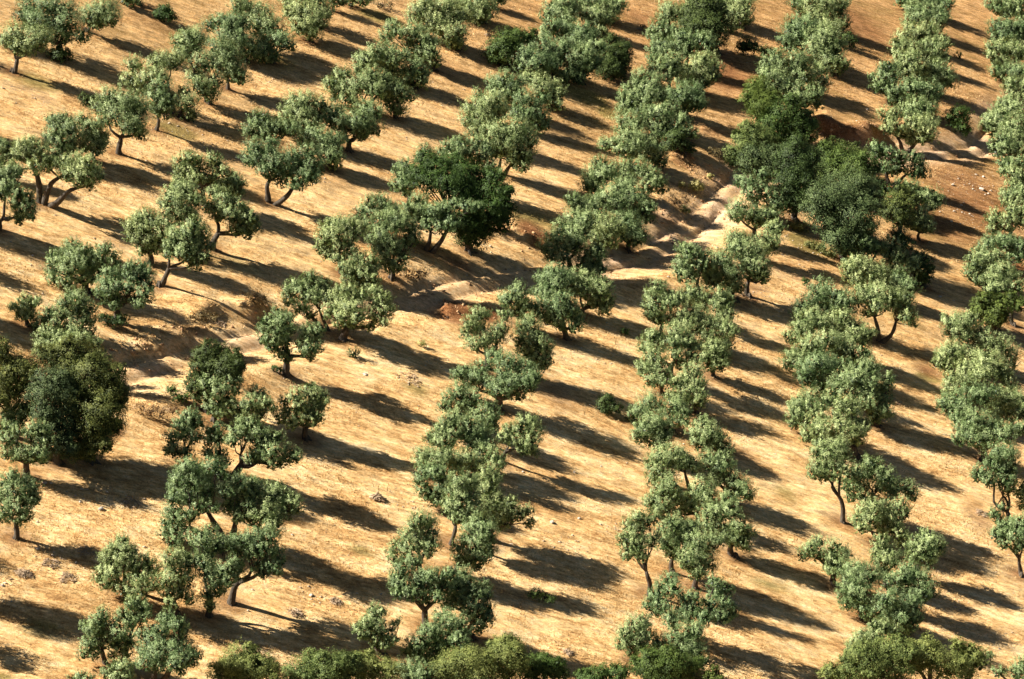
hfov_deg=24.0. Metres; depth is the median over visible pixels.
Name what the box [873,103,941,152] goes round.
olive tree
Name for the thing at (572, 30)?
olive tree
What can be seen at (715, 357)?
olive tree
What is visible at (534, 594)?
bush
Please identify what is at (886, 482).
olive tree
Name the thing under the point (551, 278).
olive tree
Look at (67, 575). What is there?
brushwood
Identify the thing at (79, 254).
olive tree
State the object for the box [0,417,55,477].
olive tree
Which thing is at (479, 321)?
olive tree
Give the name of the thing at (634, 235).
olive tree
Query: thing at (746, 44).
bush
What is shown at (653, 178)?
olive tree
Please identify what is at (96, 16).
olive tree
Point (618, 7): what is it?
olive tree
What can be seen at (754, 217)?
olive tree
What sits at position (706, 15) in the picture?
oak tree
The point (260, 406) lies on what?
olive tree
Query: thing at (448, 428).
olive tree
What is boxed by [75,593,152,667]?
olive tree
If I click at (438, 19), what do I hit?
olive tree
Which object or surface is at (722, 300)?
olive tree
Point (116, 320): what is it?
bush
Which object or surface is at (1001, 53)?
olive tree
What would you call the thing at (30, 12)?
olive tree
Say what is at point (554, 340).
loose stones
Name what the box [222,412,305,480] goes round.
olive tree
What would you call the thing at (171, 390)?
bush
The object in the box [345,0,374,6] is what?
olive tree
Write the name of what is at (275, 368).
bush
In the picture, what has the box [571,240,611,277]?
olive tree
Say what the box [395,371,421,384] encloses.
brushwood
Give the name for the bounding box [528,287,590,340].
olive tree
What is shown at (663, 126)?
olive tree
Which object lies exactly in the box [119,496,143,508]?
brushwood
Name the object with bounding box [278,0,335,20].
olive tree
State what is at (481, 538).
olive tree
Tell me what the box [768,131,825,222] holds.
oak tree
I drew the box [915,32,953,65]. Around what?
olive tree
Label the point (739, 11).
olive tree
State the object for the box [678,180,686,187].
broom bush
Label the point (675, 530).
olive tree
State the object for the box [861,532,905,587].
olive tree
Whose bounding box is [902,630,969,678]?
oak tree
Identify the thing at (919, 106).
olive tree
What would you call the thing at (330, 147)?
olive tree
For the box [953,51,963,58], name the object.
bush
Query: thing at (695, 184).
broom bush
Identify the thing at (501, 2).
olive tree
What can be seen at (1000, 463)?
olive tree
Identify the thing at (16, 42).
olive tree
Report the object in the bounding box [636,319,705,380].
olive tree
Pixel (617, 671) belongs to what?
oak tree
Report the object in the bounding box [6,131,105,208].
olive tree
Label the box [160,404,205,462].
olive tree
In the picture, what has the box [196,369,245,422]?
olive tree
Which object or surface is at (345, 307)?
olive tree
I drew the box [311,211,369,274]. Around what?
olive tree
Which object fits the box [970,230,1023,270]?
olive tree
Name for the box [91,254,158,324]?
olive tree
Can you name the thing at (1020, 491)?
olive tree
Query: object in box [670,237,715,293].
olive tree
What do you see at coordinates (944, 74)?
olive tree
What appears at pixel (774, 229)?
olive tree
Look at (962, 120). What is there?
bush
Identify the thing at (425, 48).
olive tree
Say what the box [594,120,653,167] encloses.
olive tree
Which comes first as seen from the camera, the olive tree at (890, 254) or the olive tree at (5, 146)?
the olive tree at (5, 146)
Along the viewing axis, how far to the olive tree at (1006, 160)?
253.47 m
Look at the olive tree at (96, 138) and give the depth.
187.34 m
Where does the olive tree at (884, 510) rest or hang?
on the ground at (788, 504)
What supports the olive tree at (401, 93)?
on the ground at (788, 504)
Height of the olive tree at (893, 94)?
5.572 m
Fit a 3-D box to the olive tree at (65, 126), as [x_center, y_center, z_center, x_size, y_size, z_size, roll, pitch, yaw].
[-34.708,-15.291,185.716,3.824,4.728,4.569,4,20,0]
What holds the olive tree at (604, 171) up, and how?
on the ground at (788, 504)
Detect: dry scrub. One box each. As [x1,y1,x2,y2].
[133,400,178,418]
[186,306,221,325]
[243,291,268,305]
[372,0,393,8]
[402,265,431,281]
[665,192,692,207]
[707,145,725,159]
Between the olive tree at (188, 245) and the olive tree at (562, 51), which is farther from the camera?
the olive tree at (562, 51)
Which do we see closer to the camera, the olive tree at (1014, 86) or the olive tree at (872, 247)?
the olive tree at (872, 247)
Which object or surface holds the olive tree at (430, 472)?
on the ground at (788, 504)
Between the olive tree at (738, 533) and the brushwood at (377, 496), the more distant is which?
the olive tree at (738, 533)
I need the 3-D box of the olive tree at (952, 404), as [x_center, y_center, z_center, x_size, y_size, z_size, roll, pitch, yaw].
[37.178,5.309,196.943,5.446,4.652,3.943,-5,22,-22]
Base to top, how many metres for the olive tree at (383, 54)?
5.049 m
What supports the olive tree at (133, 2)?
on the ground at (788, 504)
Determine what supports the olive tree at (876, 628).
on the ground at (788, 504)
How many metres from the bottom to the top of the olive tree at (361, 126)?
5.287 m
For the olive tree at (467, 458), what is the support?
on the ground at (788, 504)
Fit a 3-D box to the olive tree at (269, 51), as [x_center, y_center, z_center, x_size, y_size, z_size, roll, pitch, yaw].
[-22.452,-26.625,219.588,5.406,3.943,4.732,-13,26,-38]
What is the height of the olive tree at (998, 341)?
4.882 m
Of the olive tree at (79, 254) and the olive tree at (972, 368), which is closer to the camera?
the olive tree at (79, 254)
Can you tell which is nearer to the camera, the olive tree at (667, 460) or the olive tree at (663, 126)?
the olive tree at (667, 460)
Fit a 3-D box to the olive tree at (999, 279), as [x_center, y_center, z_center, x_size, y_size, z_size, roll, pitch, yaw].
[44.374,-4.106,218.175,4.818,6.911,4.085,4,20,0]
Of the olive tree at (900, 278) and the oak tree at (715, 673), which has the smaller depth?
the oak tree at (715, 673)
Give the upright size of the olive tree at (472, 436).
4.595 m
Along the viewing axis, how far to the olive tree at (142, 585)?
135.72 m
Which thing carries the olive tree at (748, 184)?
on the ground at (788, 504)
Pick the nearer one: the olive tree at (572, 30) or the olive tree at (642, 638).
the olive tree at (642, 638)
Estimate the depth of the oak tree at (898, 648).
150.89 m
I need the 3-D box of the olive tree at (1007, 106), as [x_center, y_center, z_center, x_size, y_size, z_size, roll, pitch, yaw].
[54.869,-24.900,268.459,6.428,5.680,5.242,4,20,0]
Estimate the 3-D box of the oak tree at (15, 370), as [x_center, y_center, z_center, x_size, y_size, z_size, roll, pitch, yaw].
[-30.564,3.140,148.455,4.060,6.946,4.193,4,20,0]
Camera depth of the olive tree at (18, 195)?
172.11 m
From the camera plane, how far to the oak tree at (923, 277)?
218.77 m
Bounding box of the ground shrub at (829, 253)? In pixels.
[818,248,837,257]
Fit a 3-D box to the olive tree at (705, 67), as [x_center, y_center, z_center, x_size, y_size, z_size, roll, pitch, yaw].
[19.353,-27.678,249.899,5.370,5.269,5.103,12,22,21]
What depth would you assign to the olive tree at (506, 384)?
171.91 m
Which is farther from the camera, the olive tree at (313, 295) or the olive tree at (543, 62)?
the olive tree at (543, 62)
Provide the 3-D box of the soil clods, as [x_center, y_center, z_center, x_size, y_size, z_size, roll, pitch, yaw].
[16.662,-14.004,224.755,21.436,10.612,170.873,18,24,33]
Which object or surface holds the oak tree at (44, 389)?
on the ground at (788, 504)
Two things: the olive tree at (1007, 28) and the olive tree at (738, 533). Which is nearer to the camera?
the olive tree at (738, 533)
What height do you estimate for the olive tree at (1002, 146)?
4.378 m
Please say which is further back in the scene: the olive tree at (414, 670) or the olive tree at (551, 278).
the olive tree at (551, 278)
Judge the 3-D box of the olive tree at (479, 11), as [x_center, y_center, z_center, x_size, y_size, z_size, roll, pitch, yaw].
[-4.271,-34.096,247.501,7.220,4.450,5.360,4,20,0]
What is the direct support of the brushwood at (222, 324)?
on the ground at (788, 504)
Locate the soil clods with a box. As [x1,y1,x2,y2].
[93,99,997,402]
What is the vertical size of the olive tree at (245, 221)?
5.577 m
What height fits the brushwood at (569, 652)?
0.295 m
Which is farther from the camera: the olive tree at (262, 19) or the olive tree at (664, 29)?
the olive tree at (664, 29)
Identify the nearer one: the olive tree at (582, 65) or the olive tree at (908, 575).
the olive tree at (908, 575)
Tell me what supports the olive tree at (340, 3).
on the ground at (788, 504)
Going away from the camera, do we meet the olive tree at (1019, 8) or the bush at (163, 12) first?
the bush at (163, 12)
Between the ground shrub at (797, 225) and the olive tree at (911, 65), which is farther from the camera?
the olive tree at (911, 65)
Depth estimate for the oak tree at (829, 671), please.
150.91 m
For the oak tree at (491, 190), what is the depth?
194.75 m
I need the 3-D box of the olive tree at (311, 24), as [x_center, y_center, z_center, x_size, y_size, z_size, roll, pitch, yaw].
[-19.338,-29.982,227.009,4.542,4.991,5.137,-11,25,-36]
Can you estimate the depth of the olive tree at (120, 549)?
135.96 m
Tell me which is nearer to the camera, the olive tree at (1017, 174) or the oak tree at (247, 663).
the oak tree at (247, 663)
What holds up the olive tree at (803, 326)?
on the ground at (788, 504)
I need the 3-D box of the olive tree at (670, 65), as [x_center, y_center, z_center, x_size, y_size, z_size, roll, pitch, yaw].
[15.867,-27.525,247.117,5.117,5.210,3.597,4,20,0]
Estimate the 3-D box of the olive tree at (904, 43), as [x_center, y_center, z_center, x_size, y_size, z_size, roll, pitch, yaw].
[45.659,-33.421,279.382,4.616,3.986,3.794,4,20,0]
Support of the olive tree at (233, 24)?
on the ground at (788, 504)
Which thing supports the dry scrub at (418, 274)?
on the ground at (788, 504)
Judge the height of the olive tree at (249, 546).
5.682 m
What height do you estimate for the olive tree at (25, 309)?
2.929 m
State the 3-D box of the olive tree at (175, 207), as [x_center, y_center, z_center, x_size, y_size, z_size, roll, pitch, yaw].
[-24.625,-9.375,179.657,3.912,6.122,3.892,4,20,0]
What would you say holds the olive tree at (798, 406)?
on the ground at (788, 504)
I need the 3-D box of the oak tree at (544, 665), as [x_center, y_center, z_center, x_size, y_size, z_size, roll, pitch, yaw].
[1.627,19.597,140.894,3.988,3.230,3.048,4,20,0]
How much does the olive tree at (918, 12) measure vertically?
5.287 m
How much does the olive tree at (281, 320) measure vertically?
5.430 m
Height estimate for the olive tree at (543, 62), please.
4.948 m
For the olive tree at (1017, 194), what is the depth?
245.37 m
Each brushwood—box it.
[12,568,34,578]
[40,558,60,568]
[57,571,76,583]
[76,545,95,557]
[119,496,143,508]
[215,319,226,327]
[287,607,303,617]
[328,597,341,606]
[369,491,386,502]
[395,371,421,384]
[560,647,575,655]
[976,509,987,517]
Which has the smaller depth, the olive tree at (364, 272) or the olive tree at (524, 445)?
the olive tree at (524, 445)
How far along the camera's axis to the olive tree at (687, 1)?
268.68 m
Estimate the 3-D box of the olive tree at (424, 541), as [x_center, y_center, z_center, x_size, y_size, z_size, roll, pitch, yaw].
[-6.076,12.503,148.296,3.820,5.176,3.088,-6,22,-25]
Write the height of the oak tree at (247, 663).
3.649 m
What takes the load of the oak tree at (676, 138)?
on the ground at (788, 504)
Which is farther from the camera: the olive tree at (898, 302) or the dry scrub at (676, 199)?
the dry scrub at (676, 199)
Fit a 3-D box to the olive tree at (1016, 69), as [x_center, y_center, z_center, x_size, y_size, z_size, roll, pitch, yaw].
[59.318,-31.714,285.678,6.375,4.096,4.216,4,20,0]
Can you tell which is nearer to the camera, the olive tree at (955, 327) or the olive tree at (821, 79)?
the olive tree at (955, 327)
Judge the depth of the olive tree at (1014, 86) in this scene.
280.13 m
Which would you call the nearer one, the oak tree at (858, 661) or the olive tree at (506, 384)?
the oak tree at (858, 661)
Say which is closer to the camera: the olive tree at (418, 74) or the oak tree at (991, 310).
the oak tree at (991, 310)
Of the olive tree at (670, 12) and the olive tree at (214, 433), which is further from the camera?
the olive tree at (670, 12)
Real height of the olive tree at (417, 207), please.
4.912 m
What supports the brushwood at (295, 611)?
on the ground at (788, 504)
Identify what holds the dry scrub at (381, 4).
on the ground at (788, 504)
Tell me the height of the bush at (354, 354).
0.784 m
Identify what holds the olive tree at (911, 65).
on the ground at (788, 504)
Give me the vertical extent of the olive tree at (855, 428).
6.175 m
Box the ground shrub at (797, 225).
[786,219,808,232]
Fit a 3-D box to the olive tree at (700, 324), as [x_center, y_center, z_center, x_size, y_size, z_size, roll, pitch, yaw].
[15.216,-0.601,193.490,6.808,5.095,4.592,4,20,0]
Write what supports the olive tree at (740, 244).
on the ground at (788, 504)
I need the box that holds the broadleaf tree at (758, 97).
[736,74,784,122]
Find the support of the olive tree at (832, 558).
on the ground at (788, 504)
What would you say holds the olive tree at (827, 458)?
on the ground at (788, 504)
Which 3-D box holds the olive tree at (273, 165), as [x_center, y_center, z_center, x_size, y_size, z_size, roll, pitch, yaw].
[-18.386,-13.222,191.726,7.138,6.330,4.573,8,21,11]
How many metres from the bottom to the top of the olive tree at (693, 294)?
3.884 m
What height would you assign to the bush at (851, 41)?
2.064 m
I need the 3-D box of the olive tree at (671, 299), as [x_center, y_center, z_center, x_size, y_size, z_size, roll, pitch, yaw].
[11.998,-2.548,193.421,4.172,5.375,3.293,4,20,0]
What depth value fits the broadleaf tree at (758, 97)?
243.25 m
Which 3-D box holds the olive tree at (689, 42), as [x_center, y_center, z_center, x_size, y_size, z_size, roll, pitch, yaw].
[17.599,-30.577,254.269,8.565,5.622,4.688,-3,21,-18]
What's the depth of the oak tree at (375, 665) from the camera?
134.04 m
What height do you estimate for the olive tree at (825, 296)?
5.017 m
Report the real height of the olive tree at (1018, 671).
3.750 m
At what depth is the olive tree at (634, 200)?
210.70 m
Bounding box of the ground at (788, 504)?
[0,0,1023,678]
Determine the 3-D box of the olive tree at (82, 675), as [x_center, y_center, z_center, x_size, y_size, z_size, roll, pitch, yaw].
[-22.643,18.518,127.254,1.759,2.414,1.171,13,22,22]
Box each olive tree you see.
[0,17,57,73]
[0,136,15,169]
[0,158,41,230]
[0,399,36,445]
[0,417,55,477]
[0,465,44,540]
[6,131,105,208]
[7,291,43,326]
[9,0,93,60]
[28,285,100,337]
[29,322,106,353]
[40,107,87,168]
[40,235,123,296]
[65,669,95,678]
[72,108,112,161]
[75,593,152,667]
[77,0,124,32]
[88,80,159,154]
[89,531,140,600]
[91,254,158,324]
[99,657,137,678]
[113,544,201,619]
[117,0,143,6]
[118,47,205,121]
[118,204,177,265]
[130,606,203,678]
[140,72,180,130]
[155,172,205,228]
[156,213,217,287]
[156,453,264,551]
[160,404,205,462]
[167,21,228,104]
[169,147,234,206]
[185,522,241,618]
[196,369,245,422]
[197,420,233,472]
[199,8,262,63]
[199,179,263,250]
[202,32,253,89]
[210,169,248,199]
[213,378,277,425]
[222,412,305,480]
[223,522,286,606]
[225,0,287,39]
[228,473,305,555]
[238,133,327,206]
[240,107,305,148]
[249,26,297,63]
[253,303,328,377]
[269,86,333,142]
[269,381,331,441]
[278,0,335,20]
[279,268,333,331]
[280,0,331,43]
[293,117,347,171]
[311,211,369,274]
[316,96,389,153]
[318,281,399,342]
[321,62,395,109]
[327,0,348,11]
[335,247,384,298]
[343,190,397,230]
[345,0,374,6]
[347,39,410,84]
[349,600,402,660]
[361,206,424,281]
[373,16,445,71]
[375,77,417,118]
[379,52,432,90]
[382,504,445,575]
[386,550,458,628]
[387,141,437,201]
[391,652,439,678]
[392,190,431,243]
[398,604,473,671]
[401,0,473,50]
[407,460,453,507]
[409,440,462,479]
[413,197,485,253]
[418,404,478,451]
[433,133,507,196]
[435,378,488,426]
[436,561,498,641]
[439,466,486,545]
[446,437,508,483]
[447,509,502,572]
[448,345,545,411]
[449,0,502,25]
[456,87,514,140]
[457,304,513,369]
[457,413,499,459]
[466,396,504,434]
[470,67,528,109]
[473,461,537,539]
[476,114,542,174]
[490,0,510,5]
[493,278,534,321]
[494,409,547,457]
[504,42,563,80]
[505,85,552,134]
[508,309,557,377]
[515,66,568,110]
[523,30,577,68]
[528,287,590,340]
[531,261,576,301]
[535,203,600,273]
[537,0,583,26]
[537,13,601,52]
[552,37,608,85]
[563,190,609,230]
[563,264,617,316]
[568,0,630,23]
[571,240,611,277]
[576,2,617,36]
[576,151,624,194]
[585,170,658,224]
[585,210,628,255]
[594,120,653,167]
[608,208,654,253]
[609,96,678,143]
[610,154,670,199]
[613,64,669,115]
[613,610,658,660]
[615,507,664,596]
[621,385,694,436]
[627,404,677,455]
[631,344,677,397]
[635,138,672,168]
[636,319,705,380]
[637,275,686,335]
[639,438,703,494]
[639,472,687,521]
[641,568,741,640]
[644,15,681,43]
[644,26,721,65]
[644,48,689,89]
[648,618,716,678]
[650,0,682,27]
[654,510,702,572]
[657,75,710,117]
[661,300,743,354]
[662,360,710,414]
[664,470,722,520]
[670,110,701,139]
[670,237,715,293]
[672,527,728,589]
[673,48,726,93]
[676,280,712,309]
[679,0,714,11]
[683,413,736,458]
[694,487,760,559]
[695,446,758,501]
[696,336,732,378]
[697,245,747,303]
[705,281,740,322]
[721,227,773,297]
[722,193,784,241]
[724,0,760,34]
[732,164,791,213]
[750,216,788,259]
[756,45,819,92]
[757,62,828,110]
[775,9,824,56]
[776,325,875,378]
[778,302,831,344]
[782,384,834,431]
[784,0,811,13]
[787,273,860,322]
[792,347,854,398]
[795,533,856,588]
[798,0,854,36]
[798,390,872,462]
[799,18,855,75]
[803,430,855,524]
[806,60,836,92]
[819,306,880,359]
[821,355,896,428]
[832,555,887,619]
[834,450,921,504]
[837,252,896,294]
[838,230,888,266]
[841,613,902,654]
[847,277,922,343]
[847,488,914,548]
[851,583,927,639]
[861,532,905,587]
[864,138,932,183]
[867,54,906,103]
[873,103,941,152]
[876,233,926,275]
[879,75,948,107]
[880,556,944,603]
[886,35,926,59]
[887,268,922,298]
[888,174,946,211]
[890,17,954,50]
[890,45,932,84]
[893,0,956,19]
[898,0,952,33]
[898,91,941,124]
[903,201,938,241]
[903,525,950,570]
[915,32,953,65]
[915,55,960,89]
[929,337,972,373]
[933,377,1003,425]
[938,305,994,358]
[939,341,1022,405]
[945,403,1023,461]
[959,243,1006,285]
[966,325,1023,369]
[968,435,1023,523]
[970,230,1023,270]
[978,91,1023,134]
[979,258,1023,327]
[980,0,1023,20]
[982,33,1023,70]
[982,198,1023,236]
[983,383,1023,426]
[983,647,1023,678]
[985,14,1023,48]
[986,126,1023,158]
[987,57,1023,81]
[987,511,1023,577]
[992,153,1023,177]
[997,183,1023,208]
[998,71,1023,103]
[998,107,1023,145]
[1002,160,1023,192]
[1009,0,1023,22]
[1013,477,1023,510]
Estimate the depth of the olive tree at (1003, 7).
308.08 m
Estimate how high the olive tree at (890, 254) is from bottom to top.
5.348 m
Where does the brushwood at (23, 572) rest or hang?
on the ground at (788, 504)
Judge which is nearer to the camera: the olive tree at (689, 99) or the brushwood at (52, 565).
the brushwood at (52, 565)
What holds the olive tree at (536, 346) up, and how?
on the ground at (788, 504)
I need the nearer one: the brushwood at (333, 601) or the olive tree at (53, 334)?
the brushwood at (333, 601)
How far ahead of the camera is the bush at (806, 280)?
211.35 m
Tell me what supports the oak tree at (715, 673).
on the ground at (788, 504)
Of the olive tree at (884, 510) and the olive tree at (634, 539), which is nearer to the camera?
the olive tree at (634, 539)
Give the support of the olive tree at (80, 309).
on the ground at (788, 504)
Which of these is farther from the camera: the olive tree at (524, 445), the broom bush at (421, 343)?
the broom bush at (421, 343)
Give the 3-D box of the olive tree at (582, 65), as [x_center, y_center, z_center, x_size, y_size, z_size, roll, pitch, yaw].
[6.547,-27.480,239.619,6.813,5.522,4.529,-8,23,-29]
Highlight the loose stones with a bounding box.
[0,0,1021,657]
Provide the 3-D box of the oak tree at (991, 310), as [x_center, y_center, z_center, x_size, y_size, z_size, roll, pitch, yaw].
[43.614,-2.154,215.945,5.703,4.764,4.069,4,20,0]
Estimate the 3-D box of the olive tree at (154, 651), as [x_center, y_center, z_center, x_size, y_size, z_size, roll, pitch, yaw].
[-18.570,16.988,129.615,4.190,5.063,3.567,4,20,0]
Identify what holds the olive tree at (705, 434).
on the ground at (788, 504)
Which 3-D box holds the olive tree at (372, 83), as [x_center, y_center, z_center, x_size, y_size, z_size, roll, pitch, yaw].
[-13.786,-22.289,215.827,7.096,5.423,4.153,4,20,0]
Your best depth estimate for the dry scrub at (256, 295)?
174.71 m
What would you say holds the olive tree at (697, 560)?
on the ground at (788, 504)
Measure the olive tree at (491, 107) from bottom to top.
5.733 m
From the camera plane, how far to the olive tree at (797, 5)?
283.14 m
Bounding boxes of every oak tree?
[0,333,47,435]
[19,362,84,466]
[28,333,134,465]
[182,337,249,413]
[205,637,286,678]
[280,643,368,678]
[352,647,407,678]
[405,148,520,255]
[428,642,507,678]
[476,25,538,68]
[479,632,536,678]
[511,650,572,678]
[572,659,635,678]
[594,32,638,80]
[628,643,707,678]
[659,125,696,157]
[672,0,735,56]
[702,663,728,678]
[722,118,780,172]
[732,137,780,187]
[749,91,822,146]
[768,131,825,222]
[795,164,886,260]
[808,138,884,194]
[815,135,867,154]
[815,659,852,678]
[825,219,867,257]
[833,635,901,678]
[868,170,894,211]
[870,632,924,678]
[877,183,921,231]
[882,225,936,288]
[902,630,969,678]
[944,636,994,678]
[968,288,1023,335]
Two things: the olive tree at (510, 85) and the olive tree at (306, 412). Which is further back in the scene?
the olive tree at (510, 85)
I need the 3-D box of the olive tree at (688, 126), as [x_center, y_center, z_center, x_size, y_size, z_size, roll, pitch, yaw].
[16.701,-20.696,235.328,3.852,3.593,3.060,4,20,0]
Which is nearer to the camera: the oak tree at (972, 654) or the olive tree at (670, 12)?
the oak tree at (972, 654)
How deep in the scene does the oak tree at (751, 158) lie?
230.04 m
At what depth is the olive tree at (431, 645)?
138.49 m
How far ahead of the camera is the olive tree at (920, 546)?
169.66 m
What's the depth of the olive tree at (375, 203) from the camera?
191.25 m
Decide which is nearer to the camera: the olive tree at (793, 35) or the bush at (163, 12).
the bush at (163, 12)
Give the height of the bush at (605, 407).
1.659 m
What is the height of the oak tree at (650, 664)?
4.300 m
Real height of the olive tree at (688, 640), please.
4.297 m
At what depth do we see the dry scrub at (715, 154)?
234.11 m
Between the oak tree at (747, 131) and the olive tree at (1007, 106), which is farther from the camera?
the olive tree at (1007, 106)
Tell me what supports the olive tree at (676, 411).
on the ground at (788, 504)
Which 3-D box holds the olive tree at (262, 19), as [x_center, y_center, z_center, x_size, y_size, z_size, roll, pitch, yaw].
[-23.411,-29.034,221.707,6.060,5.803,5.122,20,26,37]
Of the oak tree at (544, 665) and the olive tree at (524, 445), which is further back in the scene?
the olive tree at (524, 445)
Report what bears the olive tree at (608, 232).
on the ground at (788, 504)
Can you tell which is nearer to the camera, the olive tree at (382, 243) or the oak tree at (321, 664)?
the oak tree at (321, 664)
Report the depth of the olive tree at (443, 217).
192.68 m
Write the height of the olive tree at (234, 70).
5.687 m
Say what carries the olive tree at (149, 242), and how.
on the ground at (788, 504)
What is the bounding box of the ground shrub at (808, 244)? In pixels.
[803,240,825,252]
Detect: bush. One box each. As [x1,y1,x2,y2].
[44,44,73,62]
[77,91,99,106]
[97,313,130,327]
[152,2,178,21]
[165,380,192,402]
[269,365,283,372]
[346,346,361,358]
[417,339,426,346]
[525,586,557,603]
[594,392,624,416]
[619,327,630,335]
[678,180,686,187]
[680,205,690,213]
[687,177,705,190]
[732,35,761,55]
[756,44,775,56]
[801,277,811,285]
[840,30,859,48]
[942,102,974,137]
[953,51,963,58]
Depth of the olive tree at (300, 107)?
205.07 m
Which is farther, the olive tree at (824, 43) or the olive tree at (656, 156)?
the olive tree at (824, 43)
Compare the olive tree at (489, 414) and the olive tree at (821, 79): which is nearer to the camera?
the olive tree at (489, 414)
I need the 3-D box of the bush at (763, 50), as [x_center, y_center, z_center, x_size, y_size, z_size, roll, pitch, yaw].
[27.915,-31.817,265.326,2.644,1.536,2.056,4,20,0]
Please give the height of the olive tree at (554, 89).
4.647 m
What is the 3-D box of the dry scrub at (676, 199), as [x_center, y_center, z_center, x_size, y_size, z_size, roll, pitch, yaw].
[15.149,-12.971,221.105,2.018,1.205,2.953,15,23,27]
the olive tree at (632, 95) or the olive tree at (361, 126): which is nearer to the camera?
the olive tree at (361, 126)
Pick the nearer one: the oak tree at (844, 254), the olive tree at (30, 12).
the olive tree at (30, 12)
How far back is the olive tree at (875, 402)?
190.29 m
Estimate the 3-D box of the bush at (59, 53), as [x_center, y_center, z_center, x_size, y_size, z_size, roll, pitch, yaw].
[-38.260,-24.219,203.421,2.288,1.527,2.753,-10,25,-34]
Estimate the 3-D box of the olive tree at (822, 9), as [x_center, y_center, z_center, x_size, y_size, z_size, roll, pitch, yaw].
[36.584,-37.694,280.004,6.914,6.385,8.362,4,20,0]
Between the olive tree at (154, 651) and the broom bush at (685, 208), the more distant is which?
the broom bush at (685, 208)
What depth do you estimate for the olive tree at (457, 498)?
151.96 m
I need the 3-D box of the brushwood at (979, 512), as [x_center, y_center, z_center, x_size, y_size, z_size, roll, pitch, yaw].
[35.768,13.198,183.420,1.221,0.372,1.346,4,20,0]
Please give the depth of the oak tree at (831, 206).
217.34 m
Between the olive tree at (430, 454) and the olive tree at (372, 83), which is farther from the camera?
the olive tree at (372, 83)
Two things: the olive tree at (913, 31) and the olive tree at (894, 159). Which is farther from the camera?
the olive tree at (913, 31)
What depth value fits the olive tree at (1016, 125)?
260.64 m
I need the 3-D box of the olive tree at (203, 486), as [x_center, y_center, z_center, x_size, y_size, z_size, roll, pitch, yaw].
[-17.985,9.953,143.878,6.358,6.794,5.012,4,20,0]
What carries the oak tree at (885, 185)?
on the ground at (788, 504)
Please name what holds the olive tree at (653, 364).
on the ground at (788, 504)
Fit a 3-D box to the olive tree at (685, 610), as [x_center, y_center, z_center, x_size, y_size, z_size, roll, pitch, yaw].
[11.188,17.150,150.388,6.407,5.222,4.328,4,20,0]
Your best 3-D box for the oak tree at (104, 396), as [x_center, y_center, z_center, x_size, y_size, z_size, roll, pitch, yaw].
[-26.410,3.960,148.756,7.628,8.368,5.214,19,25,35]
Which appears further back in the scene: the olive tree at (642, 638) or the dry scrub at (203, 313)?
the dry scrub at (203, 313)
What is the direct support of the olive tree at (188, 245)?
on the ground at (788, 504)
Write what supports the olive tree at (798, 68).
on the ground at (788, 504)
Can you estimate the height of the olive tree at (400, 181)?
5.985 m
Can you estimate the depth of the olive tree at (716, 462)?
170.68 m
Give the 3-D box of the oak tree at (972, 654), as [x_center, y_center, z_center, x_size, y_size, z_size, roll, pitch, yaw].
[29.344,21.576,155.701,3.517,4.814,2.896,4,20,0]
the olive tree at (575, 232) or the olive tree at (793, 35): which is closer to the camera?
the olive tree at (575, 232)
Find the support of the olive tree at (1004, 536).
on the ground at (788, 504)
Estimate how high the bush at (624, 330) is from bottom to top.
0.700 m
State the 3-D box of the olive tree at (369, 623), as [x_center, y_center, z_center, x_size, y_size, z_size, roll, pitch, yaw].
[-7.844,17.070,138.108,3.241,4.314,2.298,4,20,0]
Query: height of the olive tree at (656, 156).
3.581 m
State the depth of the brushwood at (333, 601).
143.05 m
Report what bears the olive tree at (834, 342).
on the ground at (788, 504)
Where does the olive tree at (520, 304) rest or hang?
on the ground at (788, 504)
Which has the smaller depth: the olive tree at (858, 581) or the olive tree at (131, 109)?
the olive tree at (858, 581)
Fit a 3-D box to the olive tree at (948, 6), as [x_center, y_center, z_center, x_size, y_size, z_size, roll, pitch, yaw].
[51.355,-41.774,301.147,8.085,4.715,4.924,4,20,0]
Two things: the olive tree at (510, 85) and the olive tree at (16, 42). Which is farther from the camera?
the olive tree at (510, 85)
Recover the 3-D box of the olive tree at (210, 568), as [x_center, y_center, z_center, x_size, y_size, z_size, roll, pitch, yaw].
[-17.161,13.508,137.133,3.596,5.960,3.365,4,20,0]
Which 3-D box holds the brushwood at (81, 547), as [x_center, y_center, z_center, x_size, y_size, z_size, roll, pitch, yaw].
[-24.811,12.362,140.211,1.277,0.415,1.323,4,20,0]
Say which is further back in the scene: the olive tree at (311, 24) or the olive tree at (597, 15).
the olive tree at (597, 15)
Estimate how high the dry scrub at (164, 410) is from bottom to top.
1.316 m
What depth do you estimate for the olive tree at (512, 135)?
211.93 m
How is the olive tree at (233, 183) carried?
on the ground at (788, 504)
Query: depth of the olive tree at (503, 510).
154.08 m
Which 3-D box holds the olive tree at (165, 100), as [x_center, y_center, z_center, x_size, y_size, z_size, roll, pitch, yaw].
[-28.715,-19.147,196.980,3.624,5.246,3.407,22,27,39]
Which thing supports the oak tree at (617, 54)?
on the ground at (788, 504)
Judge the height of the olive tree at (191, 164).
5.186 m
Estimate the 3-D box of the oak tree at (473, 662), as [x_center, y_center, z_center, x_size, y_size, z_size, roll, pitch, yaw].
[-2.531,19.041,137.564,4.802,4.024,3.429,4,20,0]
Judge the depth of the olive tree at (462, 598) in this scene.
142.60 m
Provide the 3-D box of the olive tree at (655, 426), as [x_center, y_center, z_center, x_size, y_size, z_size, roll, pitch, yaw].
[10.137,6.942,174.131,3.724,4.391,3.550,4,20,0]

